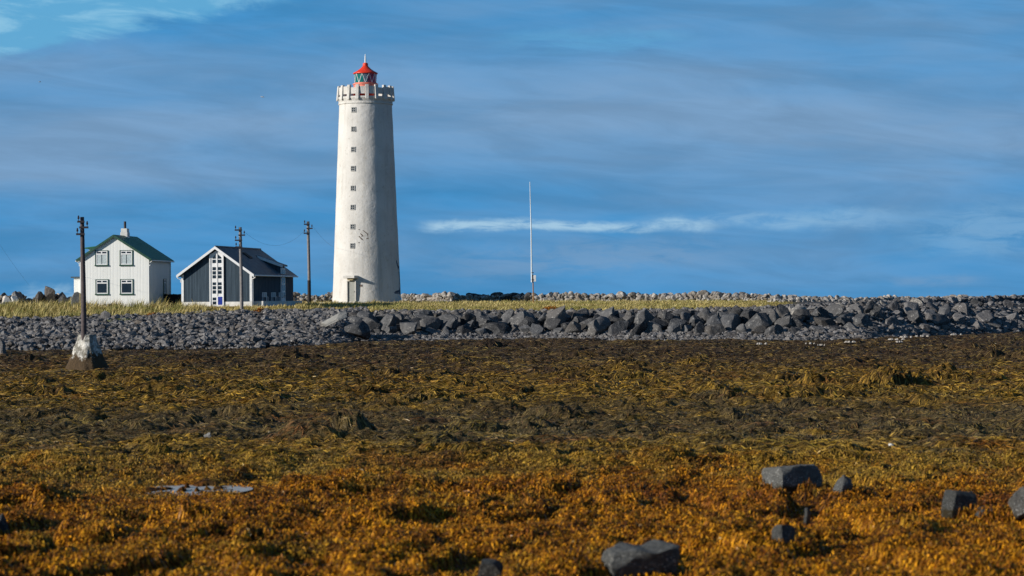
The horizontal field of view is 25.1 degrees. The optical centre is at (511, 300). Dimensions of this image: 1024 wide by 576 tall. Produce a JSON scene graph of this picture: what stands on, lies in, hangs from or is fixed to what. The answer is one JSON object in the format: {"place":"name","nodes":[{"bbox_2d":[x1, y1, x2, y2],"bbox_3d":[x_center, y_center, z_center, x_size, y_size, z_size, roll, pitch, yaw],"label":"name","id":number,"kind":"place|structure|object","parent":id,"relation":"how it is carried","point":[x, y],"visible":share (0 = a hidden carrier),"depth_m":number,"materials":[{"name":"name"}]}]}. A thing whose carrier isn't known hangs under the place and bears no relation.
{"place":"outdoors","nodes":[
{"label":"outdoors","id":0,"kind":"place"},
{"bbox_2d":[148,299,409,313],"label":"grass","id":1,"kind":"structure","parent":0,"point":[370,307],"depth_m":208.61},
{"bbox_2d":[0,299,1023,575],"bbox_3d":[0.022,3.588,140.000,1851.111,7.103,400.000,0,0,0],"label":"ground","id":2,"kind":"structure","parent":0,"point":[628,363],"depth_m":79.86,"materials":[{"name":"plant"}]},
{"bbox_2d":[0,339,5,353],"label":"boulder","id":3,"kind":"object","parent":2,"relation":"on","point":[2,347],"visible":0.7,"depth_m":159.89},
{"bbox_2d":[0,513,8,534],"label":"boulder","id":4,"kind":"object","parent":2,"relation":"on","point":[3,525],"visible":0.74,"depth_m":42.41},
{"bbox_2d":[0,291,71,304],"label":"stone wall","id":5,"kind":"structure","parent":2,"relation":"on","point":[43,298],"depth_m":215.58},
{"bbox_2d":[44,286,54,302],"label":"boulder","id":6,"kind":"object","parent":5,"relation":"on","point":[49,293],"visible":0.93,"depth_m":215.09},
{"bbox_2d":[58,292,67,303],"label":"boulder","id":7,"kind":"object","parent":5,"relation":"on","point":[62,297],"visible":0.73,"depth_m":215.36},
{"bbox_2d":[71,292,78,304],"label":"standing slab","id":8,"kind":"structure","parent":2,"relation":"on","point":[75,297],"depth_m":207.42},
{"bbox_2d":[65,215,108,370],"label":"wire pole","id":9,"kind":"object","parent":2,"relation":"on","point":[86,354],"visible":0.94,"depth_m":140.85,"materials":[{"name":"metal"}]},
{"bbox_2d":[0,297,206,318],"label":"grass","id":10,"kind":"structure","parent":2,"relation":"on","point":[94,308],"depth_m":201.94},
{"bbox_2d":[71,221,173,306],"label":"white house","id":11,"kind":"structure","parent":2,"relation":"on","point":[124,266],"depth_m":209.39,"materials":[{"name":"painted timber"},{"name":"green painted sheet metal"},{"name":"glass"}]},
{"bbox_2d":[95,250,108,265],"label":"window","id":12,"kind":"structure","parent":11,"relation":"in","point":[101,256],"depth_m":209.44,"materials":[{"name":"white glass"}]},
{"bbox_2d":[95,279,108,294],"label":"window","id":13,"kind":"structure","parent":11,"relation":"in","point":[101,285],"depth_m":209.44,"materials":[{"name":"clear glass"}]},
{"bbox_2d":[119,250,132,265],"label":"window","id":14,"kind":"structure","parent":11,"relation":"in","point":[126,256],"depth_m":209.13,"materials":[{"name":"white glass"}]},
{"bbox_2d":[120,279,133,294],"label":"window","id":15,"kind":"structure","parent":11,"relation":"in","point":[126,285],"depth_m":209.13,"materials":[{"name":"clear glass"}]},
{"bbox_2d":[163,294,180,304],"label":"board fence","id":16,"kind":"object","parent":2,"relation":"on","point":[170,297],"visible":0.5,"depth_m":212.80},
{"bbox_2d":[145,485,252,494],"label":"tide pool","id":17,"kind":"structure","parent":2,"relation":"on","point":[234,488],"depth_m":51.52,"materials":[{"name":"grey liquid"}]},
{"bbox_2d":[176,246,301,306],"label":"dark house","id":18,"kind":"structure","parent":2,"relation":"on","point":[211,277],"depth_m":207.79,"materials":[{"name":"dark stained timber"},{"name":"dark slate"},{"name":"white painted timber"}]},
{"bbox_2d":[235,226,244,308],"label":"wire pole","id":19,"kind":"object","parent":2,"relation":"on","point":[240,234],"visible":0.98,"depth_m":201.37,"materials":[{"name":"wood"}]},
{"bbox_2d":[304,220,312,303],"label":"wire pole","id":20,"kind":"object","parent":2,"relation":"on","point":[308,228],"visible":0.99,"depth_m":223.87,"materials":[{"name":"wood"}]},
{"bbox_2d":[293,291,332,302],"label":"stone wall","id":21,"kind":"structure","parent":2,"relation":"on","point":[297,296],"depth_m":239.97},
{"bbox_2d":[344,320,370,339],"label":"boulder","id":22,"kind":"object","parent":2,"relation":"on","point":[360,329],"visible":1,"depth_m":182.41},
{"bbox_2d":[325,54,400,302],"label":"lighthouse","id":23,"kind":"object","parent":2,"relation":"on","point":[366,258],"visible":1,"depth_m":231.41,"materials":[{"name":"paint"}]},
{"bbox_2d":[347,280,356,300],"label":"door","id":24,"kind":"structure","parent":23,"relation":"in","point":[351,284],"depth_m":230.70,"materials":[{"name":"wood"}]},
{"bbox_2d":[407,317,420,329],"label":"boulder","id":25,"kind":"object","parent":2,"relation":"on","point":[416,319],"visible":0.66,"depth_m":189.30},
{"bbox_2d":[414,313,432,319],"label":"boulder","id":26,"kind":"object","parent":2,"relation":"on","point":[420,316],"visible":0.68,"depth_m":190.01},
{"bbox_2d":[417,310,433,316],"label":"boulder","id":27,"kind":"object","parent":2,"relation":"on","point":[427,312],"visible":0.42,"depth_m":192.05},
{"bbox_2d":[460,312,475,324],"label":"boulder","id":28,"kind":"object","parent":2,"relation":"on","point":[466,317],"visible":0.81,"depth_m":190.67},
{"bbox_2d":[478,559,504,575],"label":"boulder","id":29,"kind":"object","parent":2,"relation":"on","point":[491,567],"visible":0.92,"depth_m":34.68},
{"bbox_2d":[501,309,513,320],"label":"boulder","id":30,"kind":"object","parent":2,"relation":"on","point":[509,313],"visible":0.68,"depth_m":192.33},
{"bbox_2d":[0,442,1023,575],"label":"rockweed","id":31,"kind":"object","parent":2,"relation":"on","point":[756,564],"visible":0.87,"depth_m":41.96,"materials":[{"name":"plant"}]},
{"bbox_2d":[0,382,1023,503],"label":"strand seaweed","id":32,"kind":"object","parent":2,"relation":"on","point":[537,443],"visible":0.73,"depth_m":66.66,"materials":[{"name":"plant"}]},
{"bbox_2d":[0,331,1023,406],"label":"olive seaweed","id":33,"kind":"object","parent":2,"relation":"on","point":[634,392],"visible":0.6,"depth_m":124.16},
{"bbox_2d":[0,295,1023,350],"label":"shore stones","id":34,"kind":"object","parent":2,"relation":"on","point":[241,328],"visible":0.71,"depth_m":184.71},
{"bbox_2d":[320,311,346,326],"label":"boulder","id":35,"kind":"object","parent":34,"relation":"on","point":[342,315],"visible":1,"depth_m":184.00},
{"bbox_2d":[347,316,363,322],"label":"boulder","id":36,"kind":"object","parent":34,"relation":"on","point":[351,319],"visible":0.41,"depth_m":189.63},
{"bbox_2d":[357,310,379,323],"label":"boulder","id":37,"kind":"object","parent":34,"relation":"on","point":[363,314],"visible":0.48,"depth_m":190.51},
{"bbox_2d":[363,316,380,331],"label":"boulder","id":38,"kind":"object","parent":34,"relation":"on","point":[372,324],"visible":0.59,"depth_m":188.50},
{"bbox_2d":[379,314,396,329],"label":"boulder","id":39,"kind":"object","parent":34,"relation":"on","point":[387,320],"visible":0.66,"depth_m":188.58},
{"bbox_2d":[382,326,399,332],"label":"boulder","id":40,"kind":"object","parent":34,"relation":"on","point":[392,329],"visible":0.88,"depth_m":187.44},
{"bbox_2d":[400,322,416,333],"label":"boulder","id":41,"kind":"object","parent":34,"relation":"on","point":[408,327],"visible":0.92,"depth_m":187.23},
{"bbox_2d":[420,317,440,331],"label":"boulder","id":42,"kind":"object","parent":34,"relation":"on","point":[433,322],"visible":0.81,"depth_m":188.67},
{"bbox_2d":[438,314,457,325],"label":"boulder","id":43,"kind":"object","parent":34,"relation":"on","point":[444,318],"visible":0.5,"depth_m":190.30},
{"bbox_2d":[440,316,458,329],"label":"boulder","id":44,"kind":"object","parent":34,"relation":"on","point":[451,323],"visible":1,"depth_m":188.81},
{"bbox_2d":[456,325,473,333],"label":"boulder","id":45,"kind":"object","parent":34,"relation":"on","point":[462,329],"visible":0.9,"depth_m":187.93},
{"bbox_2d":[477,316,494,327],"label":"boulder","id":46,"kind":"object","parent":34,"relation":"on","point":[482,320],"visible":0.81,"depth_m":189.17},
{"bbox_2d":[482,322,508,334],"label":"boulder","id":47,"kind":"object","parent":34,"relation":"on","point":[497,328],"visible":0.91,"depth_m":188.38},
{"bbox_2d":[518,325,529,331],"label":"boulder","id":48,"kind":"object","parent":34,"relation":"on","point":[524,328],"visible":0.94,"depth_m":188.24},
{"bbox_2d":[518,316,540,328],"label":"boulder","id":49,"kind":"object","parent":34,"relation":"on","point":[527,320],"visible":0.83,"depth_m":189.32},
{"bbox_2d":[530,323,543,335],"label":"boulder","id":50,"kind":"object","parent":34,"relation":"on","point":[536,329],"visible":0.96,"depth_m":187.25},
{"bbox_2d":[544,318,560,330],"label":"boulder","id":51,"kind":"object","parent":34,"relation":"on","point":[550,324],"visible":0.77,"depth_m":188.02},
{"bbox_2d":[564,321,580,333],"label":"boulder","id":52,"kind":"object","parent":34,"relation":"on","point":[573,326],"visible":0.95,"depth_m":186.15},
{"bbox_2d":[587,319,606,336],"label":"boulder","id":53,"kind":"object","parent":34,"relation":"on","point":[595,328],"visible":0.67,"depth_m":184.90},
{"bbox_2d":[587,316,610,329],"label":"boulder","id":54,"kind":"object","parent":34,"relation":"on","point":[603,321],"visible":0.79,"depth_m":185.72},
{"bbox_2d":[608,320,628,333],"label":"boulder","id":55,"kind":"object","parent":34,"relation":"on","point":[617,327],"visible":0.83,"depth_m":184.56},
{"bbox_2d":[628,319,647,336],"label":"boulder","id":56,"kind":"object","parent":34,"relation":"on","point":[639,327],"visible":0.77,"depth_m":183.29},
{"bbox_2d":[646,321,661,331],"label":"boulder","id":57,"kind":"object","parent":34,"relation":"on","point":[652,326],"visible":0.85,"depth_m":183.64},
{"bbox_2d":[652,318,668,329],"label":"boulder","id":58,"kind":"object","parent":34,"relation":"on","point":[663,324],"visible":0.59,"depth_m":184.74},
{"bbox_2d":[667,323,679,332],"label":"boulder","id":59,"kind":"object","parent":34,"relation":"on","point":[673,328],"visible":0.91,"depth_m":182.73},
{"bbox_2d":[668,318,686,328],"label":"boulder","id":60,"kind":"object","parent":34,"relation":"on","point":[682,322],"visible":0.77,"depth_m":184.00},
{"bbox_2d":[680,312,691,323],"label":"boulder","id":61,"kind":"object","parent":34,"relation":"on","point":[686,316],"visible":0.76,"depth_m":185.47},
{"bbox_2d":[694,322,704,334],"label":"boulder","id":62,"kind":"object","parent":34,"relation":"on","point":[699,327],"visible":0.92,"depth_m":182.13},
{"bbox_2d":[704,314,721,325],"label":"boulder","id":63,"kind":"object","parent":34,"relation":"on","point":[714,319],"visible":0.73,"depth_m":182.83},
{"bbox_2d":[704,324,726,334],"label":"boulder","id":64,"kind":"object","parent":34,"relation":"on","point":[714,329],"visible":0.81,"depth_m":181.62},
{"bbox_2d":[719,313,740,330],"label":"boulder","id":65,"kind":"object","parent":34,"relation":"on","point":[731,321],"visible":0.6,"depth_m":182.82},
{"bbox_2d":[730,305,743,315],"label":"boulder","id":66,"kind":"object","parent":34,"relation":"on","point":[736,309],"visible":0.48,"depth_m":185.60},
{"bbox_2d":[736,324,746,332],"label":"boulder","id":67,"kind":"object","parent":34,"relation":"on","point":[741,328],"visible":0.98,"depth_m":181.09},
{"bbox_2d":[740,310,755,323],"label":"boulder","id":68,"kind":"object","parent":34,"relation":"on","point":[746,316],"visible":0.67,"depth_m":184.13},
{"bbox_2d":[744,313,768,328],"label":"boulder","id":69,"kind":"object","parent":34,"relation":"on","point":[756,320],"visible":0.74,"depth_m":182.44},
{"bbox_2d":[751,325,765,333],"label":"boulder","id":70,"kind":"object","parent":34,"relation":"on","point":[760,329],"visible":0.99,"depth_m":180.60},
{"bbox_2d":[759,308,778,326],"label":"boulder","id":71,"kind":"object","parent":34,"relation":"on","point":[772,315],"visible":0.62,"depth_m":183.02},
{"bbox_2d":[764,324,782,334],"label":"boulder","id":72,"kind":"object","parent":34,"relation":"on","point":[776,328],"visible":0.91,"depth_m":180.34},
{"bbox_2d":[776,304,788,317],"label":"boulder","id":73,"kind":"object","parent":34,"relation":"on","point":[781,309],"visible":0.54,"depth_m":185.85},
{"bbox_2d":[774,316,791,327],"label":"boulder","id":74,"kind":"object","parent":34,"relation":"on","point":[786,321],"visible":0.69,"depth_m":182.30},
{"bbox_2d":[791,316,802,326],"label":"boulder","id":75,"kind":"object","parent":34,"relation":"on","point":[797,322],"visible":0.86,"depth_m":182.35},
{"bbox_2d":[792,309,809,320],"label":"boulder","id":76,"kind":"object","parent":34,"relation":"on","point":[805,313],"visible":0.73,"depth_m":185.43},
{"bbox_2d":[817,307,828,317],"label":"boulder","id":77,"kind":"object","parent":34,"relation":"on","point":[822,312],"visible":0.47,"depth_m":186.58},
{"bbox_2d":[814,317,835,325],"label":"boulder","id":78,"kind":"object","parent":34,"relation":"on","point":[823,321],"visible":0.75,"depth_m":183.75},
{"bbox_2d":[825,304,842,316],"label":"boulder","id":79,"kind":"object","parent":34,"relation":"on","point":[834,309],"visible":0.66,"depth_m":188.10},
{"bbox_2d":[836,317,851,325],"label":"boulder","id":80,"kind":"object","parent":34,"relation":"on","point":[842,321],"visible":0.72,"depth_m":184.57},
{"bbox_2d":[853,313,872,327],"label":"boulder","id":81,"kind":"object","parent":34,"relation":"on","point":[863,320],"visible":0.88,"depth_m":184.24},
{"bbox_2d":[864,300,878,313],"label":"boulder","id":82,"kind":"object","parent":34,"relation":"on","point":[870,306],"visible":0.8,"depth_m":190.82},
{"bbox_2d":[865,305,882,317],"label":"boulder","id":83,"kind":"object","parent":34,"relation":"on","point":[876,311],"visible":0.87,"depth_m":190.56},
{"bbox_2d":[885,315,899,325],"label":"boulder","id":84,"kind":"object","parent":34,"relation":"on","point":[891,320],"visible":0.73,"depth_m":189.41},
{"bbox_2d":[887,300,899,310],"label":"boulder","id":85,"kind":"object","parent":34,"relation":"on","point":[893,305],"visible":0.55,"depth_m":197.67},
{"bbox_2d":[904,302,918,309],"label":"boulder","id":86,"kind":"object","parent":34,"relation":"on","point":[913,305],"visible":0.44,"depth_m":201.10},
{"bbox_2d":[902,310,924,323],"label":"boulder","id":87,"kind":"object","parent":34,"relation":"on","point":[913,315],"visible":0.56,"depth_m":194.99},
{"bbox_2d":[917,323,930,332],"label":"boulder","id":88,"kind":"object","parent":34,"relation":"on","point":[926,327],"visible":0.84,"depth_m":191.52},
{"bbox_2d":[926,303,938,313],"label":"boulder","id":89,"kind":"object","parent":34,"relation":"on","point":[932,306],"visible":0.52,"depth_m":204.82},
{"bbox_2d":[925,312,949,325],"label":"boulder","id":90,"kind":"object","parent":34,"relation":"on","point":[938,319],"visible":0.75,"depth_m":197.22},
{"bbox_2d":[938,305,951,317],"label":"boulder","id":91,"kind":"object","parent":34,"relation":"on","point":[945,310],"visible":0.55,"depth_m":203.81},
{"bbox_2d":[950,313,965,322],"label":"boulder","id":92,"kind":"object","parent":34,"relation":"on","point":[959,318],"visible":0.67,"depth_m":202.79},
{"bbox_2d":[956,303,968,315],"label":"boulder","id":93,"kind":"object","parent":34,"relation":"on","point":[963,308],"visible":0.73,"depth_m":209.09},
{"bbox_2d":[976,310,992,322],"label":"boulder","id":94,"kind":"object","parent":34,"relation":"on","point":[986,316],"visible":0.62,"depth_m":208.27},
{"bbox_2d":[1001,300,1012,307],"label":"boulder","id":95,"kind":"object","parent":34,"relation":"on","point":[1008,303],"visible":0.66,"depth_m":223.06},
{"bbox_2d":[1005,312,1019,319],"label":"boulder","id":96,"kind":"object","parent":34,"relation":"on","point":[1012,316],"visible":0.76,"depth_m":214.85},
{"bbox_2d":[509,311,532,326],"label":"boulder","id":97,"kind":"object","parent":2,"relation":"on","point":[517,319],"visible":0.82,"depth_m":190.29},
{"bbox_2d":[530,193,535,302],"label":"radio mast","id":98,"kind":"object","parent":2,"relation":"on","point":[533,279],"visible":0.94,"depth_m":222.38,"materials":[{"name":"metal"}]},
{"bbox_2d":[536,312,546,323],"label":"boulder","id":99,"kind":"object","parent":2,"relation":"on","point":[541,319],"visible":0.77,"depth_m":190.10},
{"bbox_2d":[546,305,565,326],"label":"boulder","id":100,"kind":"object","parent":2,"relation":"on","point":[559,312],"visible":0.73,"depth_m":188.94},
{"bbox_2d":[572,316,587,322],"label":"boulder","id":101,"kind":"object","parent":2,"relation":"on","point":[578,319],"visible":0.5,"depth_m":188.55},
{"bbox_2d":[571,308,589,319],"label":"boulder","id":102,"kind":"object","parent":2,"relation":"on","point":[584,312],"visible":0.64,"depth_m":189.94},
{"bbox_2d":[579,318,593,329],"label":"boulder","id":103,"kind":"object","parent":2,"relation":"on","point":[584,325],"visible":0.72,"depth_m":187.04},
{"bbox_2d":[384,298,792,310],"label":"grass","id":104,"kind":"structure","parent":2,"relation":"on","point":[584,304],"depth_m":215.15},
{"bbox_2d":[598,306,614,317],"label":"boulder","id":105,"kind":"object","parent":2,"relation":"on","point":[608,312],"visible":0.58,"depth_m":188.83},
{"bbox_2d":[401,290,853,301],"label":"stone wall","id":106,"kind":"structure","parent":2,"relation":"on","point":[577,296],"depth_m":235.06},
{"bbox_2d":[622,316,634,324],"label":"boulder","id":107,"kind":"object","parent":2,"relation":"on","point":[630,319],"visible":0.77,"depth_m":186.69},
{"bbox_2d":[601,539,679,575],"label":"boulder","id":108,"kind":"object","parent":2,"relation":"on","point":[650,557],"visible":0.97,"depth_m":34.63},
{"bbox_2d":[634,309,654,326],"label":"boulder","id":109,"kind":"object","parent":2,"relation":"on","point":[647,315],"visible":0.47,"depth_m":185.52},
{"bbox_2d":[662,311,673,322],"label":"boulder","id":110,"kind":"object","parent":2,"relation":"on","point":[667,317],"visible":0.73,"depth_m":185.33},
{"bbox_2d":[657,311,679,319],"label":"boulder","id":111,"kind":"object","parent":2,"relation":"on","point":[661,315],"visible":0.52,"depth_m":186.49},
{"bbox_2d":[698,307,711,321],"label":"boulder","id":112,"kind":"object","parent":2,"relation":"on","point":[702,314],"visible":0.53,"depth_m":185.36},
{"bbox_2d":[771,525,794,543],"bbox_3d":[4.542,3.976,38.486,0.375,0.504,0.282,0,0,-44],"label":"boulder","id":113,"kind":"object","parent":2,"relation":"on","point":[786,533],"visible":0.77,"depth_m":38.36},
{"bbox_2d":[761,464,822,493],"bbox_3d":[6.046,3.864,49.733,1.112,0.688,0.794,2,-1,-26],"label":"boulder","id":114,"kind":"object","parent":2,"relation":"on","point":[790,478],"visible":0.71,"depth_m":49.39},
{"bbox_2d":[803,508,810,524],"bbox_3d":[5.568,4.124,43.497,0.114,0.447,0.087,0,6,-40],"label":"boulder","id":115,"kind":"object","parent":2,"relation":"on","point":[807,514],"visible":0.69,"depth_m":43.46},
{"bbox_2d":[833,475,852,492],"bbox_3d":[6.774,3.827,47.198,0.356,0.536,0.467,6,-2,33],"label":"boulder","id":116,"kind":"object","parent":2,"relation":"on","point":[843,483],"visible":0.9,"depth_m":47.08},
{"bbox_2d":[757,333,961,345],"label":"shell sand","id":117,"kind":"structure","parent":2,"relation":"on","point":[902,337],"depth_m":174.69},
{"bbox_2d":[767,294,1019,301],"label":"stone wall","id":118,"kind":"structure","parent":2,"relation":"on","point":[808,299],"depth_m":225.42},
{"bbox_2d":[941,490,976,517],"bbox_3d":[8.429,3.847,43.472,0.582,0.542,0.443,6,-3,-28],"label":"boulder","id":119,"kind":"object","parent":2,"relation":"on","point":[953,501],"visible":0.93,"depth_m":43.30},
{"bbox_2d":[971,506,993,517],"bbox_3d":[8.821,4.019,43.274,0.456,0.318,0.334,0,0,21],"label":"boulder","id":120,"kind":"object","parent":2,"relation":"on","point":[981,512],"visible":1,"depth_m":43.20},
{"bbox_2d":[1008,487,1023,522],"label":"boulder","id":121,"kind":"object","parent":2,"relation":"on","point":[1016,502],"visible":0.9,"depth_m":42.85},
{"bbox_2d":[0,0,1023,299],"label":"sky","id":122,"kind":"structure","parent":0,"point":[854,149],"materials":[{"name":"blue"}]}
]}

